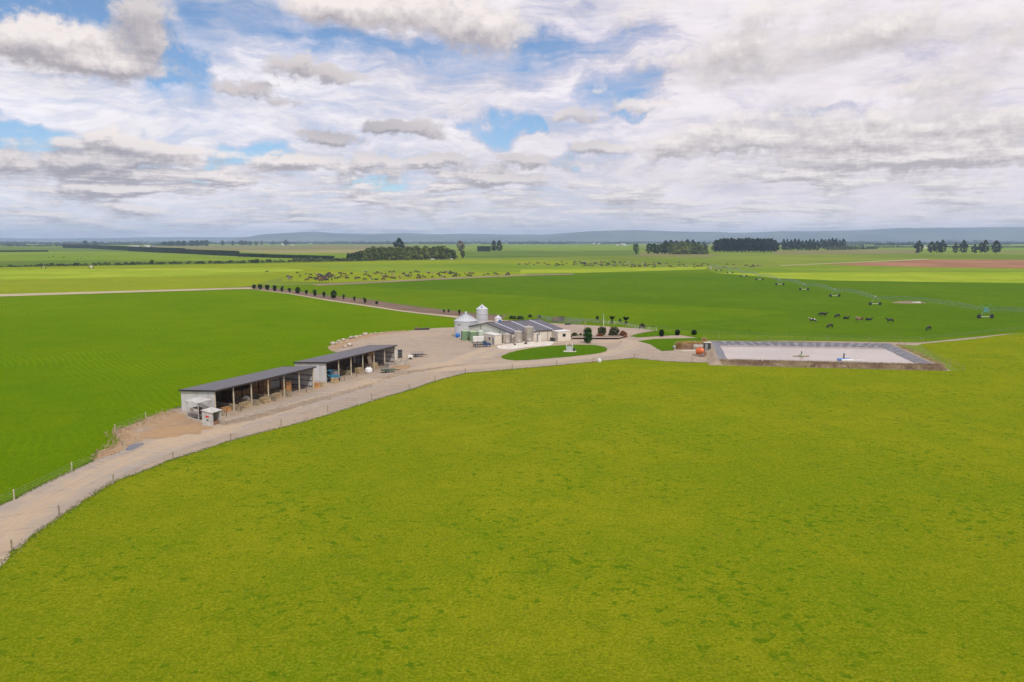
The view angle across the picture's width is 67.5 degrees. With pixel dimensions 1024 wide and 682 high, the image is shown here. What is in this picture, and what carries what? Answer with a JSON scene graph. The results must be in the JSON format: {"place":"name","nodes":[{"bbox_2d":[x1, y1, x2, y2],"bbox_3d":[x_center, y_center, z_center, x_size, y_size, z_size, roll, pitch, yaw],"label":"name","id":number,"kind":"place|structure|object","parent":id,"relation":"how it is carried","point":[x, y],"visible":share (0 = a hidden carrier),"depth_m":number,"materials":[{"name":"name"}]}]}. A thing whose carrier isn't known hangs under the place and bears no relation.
{"place":"outdoors","nodes":[
{"label":"outdoors","id":0,"kind":"place"},
{"bbox_2d":[0,247,123,250],"bbox_3d":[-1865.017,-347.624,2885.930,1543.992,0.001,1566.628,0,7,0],"label":"paddock","id":1,"kind":"structure","parent":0,"point":[47,248],"depth_m":2608.79,"materials":[{"name":"plant"}]},
{"bbox_2d":[63,244,91,247],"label":"clipped hedge","id":2,"kind":"object","parent":1,"relation":"on","point":[75,246],"visible":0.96,"depth_m":3054.48,"materials":[{"name":"green plant"}]},
{"bbox_2d":[91,245,126,250],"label":"clipped hedge","id":3,"kind":"object","parent":1,"relation":"on","point":[124,248],"visible":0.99,"depth_m":2560.11,"materials":[{"name":"green plant"}]},
{"bbox_2d":[0,287,252,295],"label":"track","id":4,"kind":"structure","parent":0,"point":[32,294],"depth_m":445.13,"materials":[{"name":"gravel"}]},
{"bbox_2d":[90,409,180,459],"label":"bare soil","id":5,"kind":"structure","parent":0,"point":[131,432],"depth_m":120.18,"materials":[{"name":"soil"}]},
{"bbox_2d":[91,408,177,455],"bbox_3d":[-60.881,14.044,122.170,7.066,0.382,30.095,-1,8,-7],"label":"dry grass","id":6,"kind":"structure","parent":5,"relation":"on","point":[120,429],"depth_m":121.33,"materials":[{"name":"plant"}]},
{"bbox_2d":[0,268,304,279],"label":"paddock","id":7,"kind":"structure","parent":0,"point":[70,273],"depth_m":725.53,"materials":[{"name":"plant"}]},
{"bbox_2d":[0,252,322,260],"bbox_3d":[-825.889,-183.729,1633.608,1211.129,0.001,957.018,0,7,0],"label":"paddock","id":8,"kind":"structure","parent":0,"point":[75,256],"depth_m":1369.12,"materials":[{"name":"plant"}]},
{"bbox_2d":[196,250,239,255],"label":"clipped hedge","id":9,"kind":"object","parent":8,"relation":"on","point":[218,252],"visible":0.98,"depth_m":1561.36,"materials":[{"name":"green plant"}]},
{"bbox_2d":[238,253,265,256],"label":"clipped hedge","id":10,"kind":"object","parent":8,"relation":"on","point":[249,255],"visible":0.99,"depth_m":1409.38,"materials":[{"name":"green plant"}]},
{"bbox_2d":[266,254,334,258],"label":"clipped hedge","id":11,"kind":"object","parent":8,"relation":"on","point":[296,256],"visible":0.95,"depth_m":1288.47,"materials":[{"name":"green plant"}]},
{"bbox_2d":[138,414,213,438],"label":"bare soil","id":12,"kind":"structure","parent":0,"point":[183,423],"depth_m":123.39,"materials":[{"name":"soil"}]},
{"bbox_2d":[0,260,367,266],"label":"paddock","id":13,"kind":"structure","parent":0,"point":[14,263],"depth_m":1055.71,"materials":[{"name":"plant"}]},
{"bbox_2d":[368,247,380,259],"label":"willow tree","id":14,"kind":"object","parent":13,"relation":"on","point":[375,251],"visible":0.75,"depth_m":1179.63,"materials":[{"name":"green plant"}]},
{"bbox_2d":[0,289,455,503],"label":"paddock","id":15,"kind":"structure","parent":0,"point":[80,374],"depth_m":211.03,"materials":[{"name":"plant"}]},
{"bbox_2d":[0,451,97,505],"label":"verge grass","id":16,"kind":"structure","parent":15,"relation":"on","point":[36,486],"depth_m":96.54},
{"bbox_2d":[0,412,145,501],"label":"wire fence","id":17,"kind":"object","parent":15,"relation":"on","point":[14,497],"visible":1,"depth_m":100.50,"materials":[{"name":"grey metal"}]},
{"bbox_2d":[0,346,497,565],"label":"gravel road","id":18,"kind":"structure","parent":0,"point":[21,514],"depth_m":102.65,"materials":[{"name":"gravel"}]},
{"bbox_2d":[1,369,440,558],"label":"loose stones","id":19,"kind":"object","parent":18,"relation":"on","point":[153,465],"visible":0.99,"depth_m":101.70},
{"bbox_2d":[0,234,536,241],"bbox_3d":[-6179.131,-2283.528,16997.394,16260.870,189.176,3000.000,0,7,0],"label":"hills","id":20,"kind":"structure","parent":0,"point":[174,239],"depth_m":16187.45,"materials":[{"name":"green plant"}]},
{"bbox_2d":[140,245,412,250],"bbox_3d":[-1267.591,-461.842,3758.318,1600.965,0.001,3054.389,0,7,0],"label":"paddock","id":21,"kind":"structure","parent":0,"point":[296,247],"depth_m":3366.97,"materials":[{"name":"plant"}]},
{"bbox_2d":[0,260,572,293],"bbox_3d":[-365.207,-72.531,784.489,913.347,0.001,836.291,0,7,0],"label":"paddock","id":22,"kind":"structure","parent":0,"point":[17,286],"depth_m":594.94,"materials":[{"name":"plant"}]},
{"bbox_2d":[241,252,356,256],"bbox_3d":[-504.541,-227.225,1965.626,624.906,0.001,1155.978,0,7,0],"label":"paddock","id":23,"kind":"structure","parent":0,"point":[334,254],"depth_m":1793.22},
{"bbox_2d":[240,249,364,252],"bbox_3d":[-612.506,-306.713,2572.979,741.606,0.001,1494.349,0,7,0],"label":"paddock","id":24,"kind":"structure","parent":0,"point":[311,251],"depth_m":2124.01,"materials":[{"name":"plant"}]},
{"bbox_2d":[219,368,438,425],"bbox_3d":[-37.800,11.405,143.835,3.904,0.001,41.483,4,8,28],"label":"bare soil","id":25,"kind":"structure","parent":0,"point":[270,412],"depth_m":138.91,"materials":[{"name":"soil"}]},
{"bbox_2d":[0,358,707,568],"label":"verge grass","id":26,"kind":"structure","parent":0,"point":[47,525],"depth_m":106.75,"materials":[{"name":"plant"}]},
{"bbox_2d":[263,290,458,317],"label":"track","id":27,"kind":"structure","parent":0,"point":[374,306],"depth_m":345.28,"materials":[{"name":"gravel"}]},
{"bbox_2d":[328,330,407,349],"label":"bare soil","id":28,"kind":"structure","parent":0,"point":[337,346],"depth_m":236.87,"materials":[{"name":"soil"}]},
{"bbox_2d":[240,287,505,319],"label":"planting strip","id":29,"kind":"object","parent":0,"point":[403,307],"visible":0.83,"depth_m":356.59,"materials":[{"name":"soil"}]},
{"bbox_2d":[390,365,410,370],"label":"bare soil","id":30,"kind":"structure","parent":0,"point":[402,367],"depth_m":182.64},
{"bbox_2d":[293,243,512,244],"bbox_3d":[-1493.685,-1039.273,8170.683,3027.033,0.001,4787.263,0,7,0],"label":"paddock","id":31,"kind":"structure","parent":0,"point":[401,244],"depth_m":6004.78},
{"bbox_2d":[283,272,525,282],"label":"paddock","id":32,"kind":"structure","parent":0,"point":[298,278],"depth_m":644.43,"materials":[{"name":"plant"}]},
{"bbox_2d":[374,364,462,377],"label":"bare soil","id":33,"kind":"structure","parent":0,"point":[395,374],"depth_m":175.79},
{"bbox_2d":[311,274,573,285],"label":"track","id":34,"kind":"structure","parent":0,"point":[436,279],"depth_m":594.54,"materials":[{"name":"soil"}]},
{"bbox_2d":[302,263,700,272],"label":"paddock","id":35,"kind":"structure","parent":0,"point":[438,268],"depth_m":860.87,"materials":[{"name":"plant"}]},
{"bbox_2d":[0,320,1020,532],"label":"gravel yard","id":36,"kind":"structure","parent":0,"point":[436,344],"depth_m":190.30,"materials":[{"name":"gravel"}]},
{"bbox_2d":[184,397,211,420],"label":"calf cage","id":37,"kind":"object","parent":36,"relation":"on","point":[196,412],"visible":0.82,"depth_m":130.06,"materials":[{"name":"white paint"}]},
{"bbox_2d":[201,407,220,425],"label":"small shed","id":38,"kind":"structure","parent":36,"relation":"on","point":[211,416],"depth_m":125.59,"materials":[{"name":"white paint"}]},
{"bbox_2d":[178,366,316,415],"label":"open shed","id":39,"kind":"structure","parent":36,"relation":"on","point":[300,376],"depth_m":142.92,"materials":[{"name":"metal"}]},
{"bbox_2d":[293,345,396,382],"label":"open shed","id":40,"kind":"structure","parent":36,"relation":"on","point":[347,362],"depth_m":177.14,"materials":[{"name":"metal"}]},
{"bbox_2d":[461,329,468,339],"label":"water tank","id":41,"kind":"object","parent":36,"relation":"on","point":[464,334],"visible":0.98,"depth_m":232.69,"materials":[{"name":"green plastic"}]},
{"bbox_2d":[454,312,477,337],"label":"grain silo","id":42,"kind":"object","parent":36,"relation":"on","point":[465,320],"visible":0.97,"depth_m":238.78,"materials":[{"name":"metal"}]},
{"bbox_2d":[476,304,487,323],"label":"feed silo","id":43,"kind":"object","parent":36,"relation":"on","point":[482,313],"visible":0.75,"depth_m":257.04,"materials":[{"name":"metal"}]},
{"bbox_2d":[484,332,501,344],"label":"pump room","id":44,"kind":"object","parent":36,"relation":"on","point":[493,338],"visible":0.99,"depth_m":224.04,"materials":[{"name":"white paint"}]},
{"bbox_2d":[501,332,511,343],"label":"milk tank","id":45,"kind":"object","parent":36,"relation":"on","point":[506,338],"visible":0.99,"depth_m":224.51,"materials":[{"name":"silver metal"}]},
{"bbox_2d":[469,319,562,340],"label":"milking shed","id":46,"kind":"structure","parent":36,"relation":"on","point":[542,328],"depth_m":233.51,"materials":[{"name":"metal"}]},
{"bbox_2d":[497,341,553,348],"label":"concrete apron","id":47,"kind":"object","parent":36,"relation":"on","point":[523,345],"visible":1,"depth_m":220.94,"materials":[{"name":"concrete"}]},
{"bbox_2d":[514,330,522,343],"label":"milk tank","id":48,"kind":"object","parent":47,"relation":"on","point":[518,336],"visible":0.99,"depth_m":223.30,"materials":[{"name":"silver metal"}]},
{"bbox_2d":[523,325,533,342],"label":"milk tank","id":49,"kind":"object","parent":47,"relation":"on","point":[528,333],"visible":0.99,"depth_m":225.87,"materials":[{"name":"silver metal"}]},
{"bbox_2d":[551,329,570,340],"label":"office annexe","id":50,"kind":"structure","parent":36,"relation":"on","point":[561,335],"depth_m":231.74,"materials":[{"name":"white paint"}]},
{"bbox_2d":[582,327,592,342],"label":"tree","id":51,"kind":"object","parent":36,"relation":"on","point":[587,331],"visible":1,"depth_m":225.38,"materials":[{"name":"green plant"}]},
{"bbox_2d":[572,334,622,337],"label":"planting bed","id":52,"kind":"object","parent":36,"relation":"on","point":[594,336],"visible":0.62,"depth_m":238.01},
{"bbox_2d":[608,326,619,334],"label":"tree","id":53,"kind":"object","parent":52,"relation":"on","point":[615,330],"visible":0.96,"depth_m":240.62,"materials":[{"name":"green plant"}]},
{"bbox_2d":[551,323,652,334],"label":"loafing pad","id":54,"kind":"object","parent":36,"relation":"on","point":[575,328],"visible":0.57,"depth_m":262.17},
{"bbox_2d":[0,358,1023,681],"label":"foreground paddock","id":55,"kind":"structure","parent":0,"point":[130,578],"depth_m":76.80,"materials":[{"name":"plant"}]},
{"bbox_2d":[1,353,692,551],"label":"wire fence","id":56,"kind":"object","parent":55,"relation":"on","point":[59,513],"visible":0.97,"depth_m":111.21,"materials":[{"name":"wood"}]},
{"bbox_2d":[719,358,945,370],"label":"dry grass","id":57,"kind":"structure","parent":55,"relation":"on","point":[836,364],"depth_m":182.78,"materials":[{"name":"plant"}]},
{"bbox_2d":[0,243,1023,546],"bbox_3d":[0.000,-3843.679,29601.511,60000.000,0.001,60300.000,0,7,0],"label":"ground","id":58,"kind":"structure","parent":0,"point":[732,259],"depth_m":1300.75,"materials":[{"name":"plant"}]},
{"bbox_2d":[0,250,47,251],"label":"clipped hedge","id":59,"kind":"object","parent":58,"relation":"on","point":[24,251],"visible":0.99,"depth_m":2069.81,"materials":[{"name":"green plant"}]},
{"bbox_2d":[0,242,153,244],"bbox_3d":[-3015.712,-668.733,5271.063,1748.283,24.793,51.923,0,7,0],"label":"distant trees","id":60,"kind":"object","parent":58,"relation":"on","point":[83,244],"visible":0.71,"depth_m":5265.65,"materials":[{"name":"green plant"}]},
{"bbox_2d":[141,247,184,253],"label":"clipped hedge","id":61,"kind":"object","parent":58,"relation":"on","point":[164,250],"visible":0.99,"depth_m":1908.33,"materials":[{"name":"green plant"}]},
{"bbox_2d":[19,241,325,242],"bbox_3d":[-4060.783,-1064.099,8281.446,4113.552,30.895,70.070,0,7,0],"label":"distant trees","id":62,"kind":"object","parent":58,"relation":"on","point":[153,242],"visible":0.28,"depth_m":8275.67,"materials":[{"name":"green plant"}]},
{"bbox_2d":[0,241,361,243],"bbox_3d":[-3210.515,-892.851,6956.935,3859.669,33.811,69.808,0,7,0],"label":"distant trees","id":63,"kind":"object","parent":58,"relation":"on","point":[193,242],"visible":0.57,"depth_m":6949.50,"materials":[{"name":"plant"}]},
{"bbox_2d":[362,247,373,258],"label":"willow tree","id":64,"kind":"object","parent":58,"relation":"on","point":[365,252],"visible":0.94,"depth_m":1163.48,"materials":[{"name":"green plant"}]},
{"bbox_2d":[379,247,389,259],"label":"willow tree","id":65,"kind":"object","parent":58,"relation":"on","point":[383,251],"visible":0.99,"depth_m":1185.47,"materials":[{"name":"green plant"}]},
{"bbox_2d":[390,247,401,259],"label":"willow tree","id":66,"kind":"object","parent":58,"relation":"on","point":[393,253],"visible":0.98,"depth_m":1191.22,"materials":[{"name":"green plant"}]},
{"bbox_2d":[401,247,412,259],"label":"willow tree","id":67,"kind":"object","parent":58,"relation":"on","point":[405,253],"visible":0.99,"depth_m":1202.12,"materials":[{"name":"green plant"}]},
{"bbox_2d":[417,248,431,259],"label":"willow tree","id":68,"kind":"object","parent":58,"relation":"on","point":[422,255],"visible":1,"depth_m":1216.94,"materials":[{"name":"green plant"}]},
{"bbox_2d":[434,247,450,259],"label":"willow tree","id":69,"kind":"object","parent":58,"relation":"on","point":[443,250],"visible":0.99,"depth_m":1227.57,"materials":[{"name":"green plant"}]},
{"bbox_2d":[313,241,662,243],"bbox_3d":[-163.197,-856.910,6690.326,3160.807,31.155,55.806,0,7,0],"label":"distant trees","id":70,"kind":"object","parent":58,"relation":"on","point":[481,243],"visible":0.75,"depth_m":6682.61,"materials":[{"name":"plant"}]},
{"bbox_2d":[0,240,1006,242],"bbox_3d":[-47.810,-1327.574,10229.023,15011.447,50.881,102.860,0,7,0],"label":"distant trees","id":71,"kind":"object","parent":58,"relation":"on","point":[429,241],"visible":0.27,"depth_m":10221.78,"materials":[{"name":"plant"}]},
{"bbox_2d":[375,240,663,243],"bbox_3d":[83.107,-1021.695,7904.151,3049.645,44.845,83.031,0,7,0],"label":"distant trees","id":72,"kind":"object","parent":58,"relation":"on","point":[515,242],"visible":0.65,"depth_m":7900.75,"materials":[{"name":"green plant"}]},
{"bbox_2d":[520,267,707,273],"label":"paddock","id":73,"kind":"structure","parent":58,"relation":"on","point":[537,271],"depth_m":800.80,"materials":[{"name":"plant"}]},
{"bbox_2d":[262,266,1023,341],"bbox_3d":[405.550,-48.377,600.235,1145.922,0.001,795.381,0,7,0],"label":"paddock","id":74,"kind":"structure","parent":58,"relation":"on","point":[571,310],"depth_m":341.05,"materials":[{"name":"plant"}]},
{"bbox_2d":[347,273,1023,339],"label":"paddock","id":75,"kind":"structure","parent":58,"relation":"on","point":[794,304],"depth_m":399.95,"materials":[{"name":"plant"}]},
{"bbox_2d":[711,240,720,250],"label":"pine tree","id":76,"kind":"object","parent":58,"relation":"on","point":[713,246],"visible":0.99,"depth_m":2021.12,"materials":[{"name":"green plant"}]},
{"bbox_2d":[721,238,733,251],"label":"pine tree","id":77,"kind":"object","parent":58,"relation":"on","point":[726,246],"visible":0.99,"depth_m":2011.61,"materials":[{"name":"green plant"}]},
{"bbox_2d":[740,238,751,251],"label":"pine tree","id":78,"kind":"object","parent":58,"relation":"on","point":[748,245],"visible":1,"depth_m":1976.96,"materials":[{"name":"green plant"}]},
{"bbox_2d":[758,238,767,251],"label":"pine tree","id":79,"kind":"object","parent":58,"relation":"on","point":[764,244],"visible":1,"depth_m":1974.81,"materials":[{"name":"green plant"}]},
{"bbox_2d":[766,238,777,251],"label":"pine tree","id":80,"kind":"object","parent":58,"relation":"on","point":[769,245],"visible":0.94,"depth_m":2033.66,"materials":[{"name":"green plant"}]},
{"bbox_2d":[701,241,1023,243],"bbox_3d":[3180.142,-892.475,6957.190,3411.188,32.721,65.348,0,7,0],"label":"distant trees","id":81,"kind":"object","parent":58,"relation":"on","point":[1017,242],"visible":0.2,"depth_m":6949.26,"materials":[{"name":"plant"}]},
{"bbox_2d":[711,265,1020,317],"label":"pivot irrigator","id":82,"kind":"object","parent":58,"relation":"on","point":[986,309],"visible":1,"depth_m":359.23,"materials":[{"name":"metal"}]},
{"bbox_2d":[709,265,1023,272],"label":"paddock","id":83,"kind":"structure","parent":58,"relation":"on","point":[818,269],"depth_m":801.96,"materials":[{"name":"plant"}]},
{"bbox_2d":[722,272,1023,282],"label":"paddock","id":84,"kind":"structure","parent":58,"relation":"on","point":[1000,277],"depth_m":645.40,"materials":[{"name":"plant"}]},
{"bbox_2d":[875,241,920,245],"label":"distant trees","id":85,"kind":"object","parent":58,"relation":"on","point":[898,244],"visible":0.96,"depth_m":4630.02,"materials":[{"name":"plant"}]},
{"bbox_2d":[844,242,1010,244],"bbox_3d":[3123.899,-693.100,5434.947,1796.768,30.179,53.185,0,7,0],"label":"distant trees","id":86,"kind":"object","parent":58,"relation":"on","point":[1005,243],"visible":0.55,"depth_m":5430.07,"materials":[{"name":"green plant"}]},
{"bbox_2d":[834,260,1023,267],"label":"paddock","id":87,"kind":"structure","parent":58,"relation":"on","point":[973,263],"depth_m":1012.36,"materials":[{"name":"soil"}]},
{"bbox_2d":[958,240,968,252],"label":"pine tree","id":88,"kind":"object","parent":58,"relation":"on","point":[964,245],"visible":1,"depth_m":1845.79,"materials":[{"name":"green plant"}]},
{"bbox_2d":[921,332,1023,375],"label":"paddock","id":89,"kind":"structure","parent":58,"relation":"on","point":[1003,354],"depth_m":205.37,"materials":[{"name":"plant"}]},
{"bbox_2d":[990,240,1001,252],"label":"pine tree","id":90,"kind":"object","parent":58,"relation":"on","point":[995,245],"visible":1,"depth_m":1826.80,"materials":[{"name":"green plant"}]},
{"bbox_2d":[0,0,1023,237],"label":"sky","id":91,"kind":"structure","parent":0,"point":[119,118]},
{"bbox_2d":[419,245,636,248],"bbox_3d":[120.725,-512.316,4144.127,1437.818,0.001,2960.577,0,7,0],"label":"paddock","id":92,"kind":"structure","parent":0,"point":[550,246],"depth_m":3946.33,"materials":[{"name":"plant"}]},
{"bbox_2d":[425,339,644,372],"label":"gravel road","id":93,"kind":"structure","parent":0,"point":[626,346],"depth_m":200.12,"materials":[{"name":"gravel"}]},
{"bbox_2d":[463,250,639,257],"bbox_3d":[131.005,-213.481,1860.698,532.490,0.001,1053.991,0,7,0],"label":"paddock","id":94,"kind":"structure","parent":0,"point":[490,254],"depth_m":1793.95,"materials":[{"name":"plant"}]},
{"bbox_2d":[501,345,606,359],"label":"lawn","id":95,"kind":"structure","parent":0,"point":[556,351],"depth_m":207.07,"materials":[{"name":"plant"}]},
{"bbox_2d":[513,245,637,250],"bbox_3d":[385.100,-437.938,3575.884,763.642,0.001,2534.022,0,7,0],"label":"paddock","id":96,"kind":"structure","parent":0,"point":[577,249],"depth_m":2607.04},
{"bbox_2d":[174,392,1016,681],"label":"lush grass","id":97,"kind":"structure","parent":0,"point":[599,551],"depth_m":76.23,"materials":[{"name":"plant"}]},
{"bbox_2d":[217,227,1023,242],"bbox_3d":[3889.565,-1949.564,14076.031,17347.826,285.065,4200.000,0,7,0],"label":"hills","id":98,"kind":"structure","parent":0,"point":[1003,234],"depth_m":12612.40,"materials":[{"name":"blue plant"}]},
{"bbox_2d":[632,331,674,336],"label":"lawn","id":99,"kind":"structure","parent":0,"point":[650,334],"depth_m":246.79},
{"bbox_2d":[640,338,702,350],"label":"lawn","id":100,"kind":"structure","parent":0,"point":[664,344],"depth_m":229.66,"materials":[{"name":"plant"}]},
{"bbox_2d":[634,253,716,256],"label":"paddock","id":101,"kind":"structure","parent":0,"point":[666,255],"depth_m":1552.26,"materials":[{"name":"plant"}]},
{"bbox_2d":[667,243,677,253],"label":"willow tree","id":102,"kind":"object","parent":101,"relation":"on","point":[672,248],"visible":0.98,"depth_m":1689.45,"materials":[{"name":"green plant"}]},
{"bbox_2d":[676,242,688,253],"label":"willow tree","id":103,"kind":"object","parent":101,"relation":"on","point":[684,247],"visible":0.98,"depth_m":1684.07,"materials":[{"name":"green plant"}]},
{"bbox_2d":[720,345,912,363],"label":"pond water","id":104,"kind":"structure","parent":0,"point":[869,354],"depth_m":204.89,"materials":[{"name":"liquid"}]},
{"bbox_2d":[837,353,864,360],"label":"floating pump","id":105,"kind":"object","parent":104,"relation":"on","point":[846,359],"visible":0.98,"depth_m":192.15,"materials":[{"name":"white plastic"}]},
{"bbox_2d":[708,341,935,365],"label":"embankment","id":106,"kind":"structure","parent":0,"point":[715,354],"depth_m":202.79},
{"bbox_2d":[711,341,930,363],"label":"pond liner","id":107,"kind":"object","parent":106,"relation":"in","point":[720,353],"visible":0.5,"depth_m":218.53,"materials":[{"name":"plastic"}]},
{"bbox_2d":[705,341,950,370],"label":"embankment","id":108,"kind":"structure","parent":0,"point":[711,358],"depth_m":184.80,"materials":[{"name":"grass"},{"name":"soil"}]},
{"bbox_2d":[896,344,953,366],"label":"dry grass","id":109,"kind":"structure","parent":108,"relation":"on","point":[929,359],"depth_m":196.52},
{"bbox_2d":[773,250,916,254],"bbox_3d":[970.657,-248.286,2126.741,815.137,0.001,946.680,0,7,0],"label":"paddock","id":110,"kind":"structure","parent":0,"point":[850,252],"depth_m":1946.34,"materials":[{"name":"plant"}]},
{"bbox_2d":[860,247,1023,251],"bbox_3d":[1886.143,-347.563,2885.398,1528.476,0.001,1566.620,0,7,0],"label":"paddock","id":111,"kind":"structure","parent":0,"point":[951,249],"depth_m":2608.09,"materials":[{"name":"plant"}]},
{"bbox_2d":[867,244,1023,245],"bbox_3d":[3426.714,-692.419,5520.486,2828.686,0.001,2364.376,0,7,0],"label":"paddock","id":112,"kind":"structure","parent":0,"point":[957,245],"depth_m":4766.13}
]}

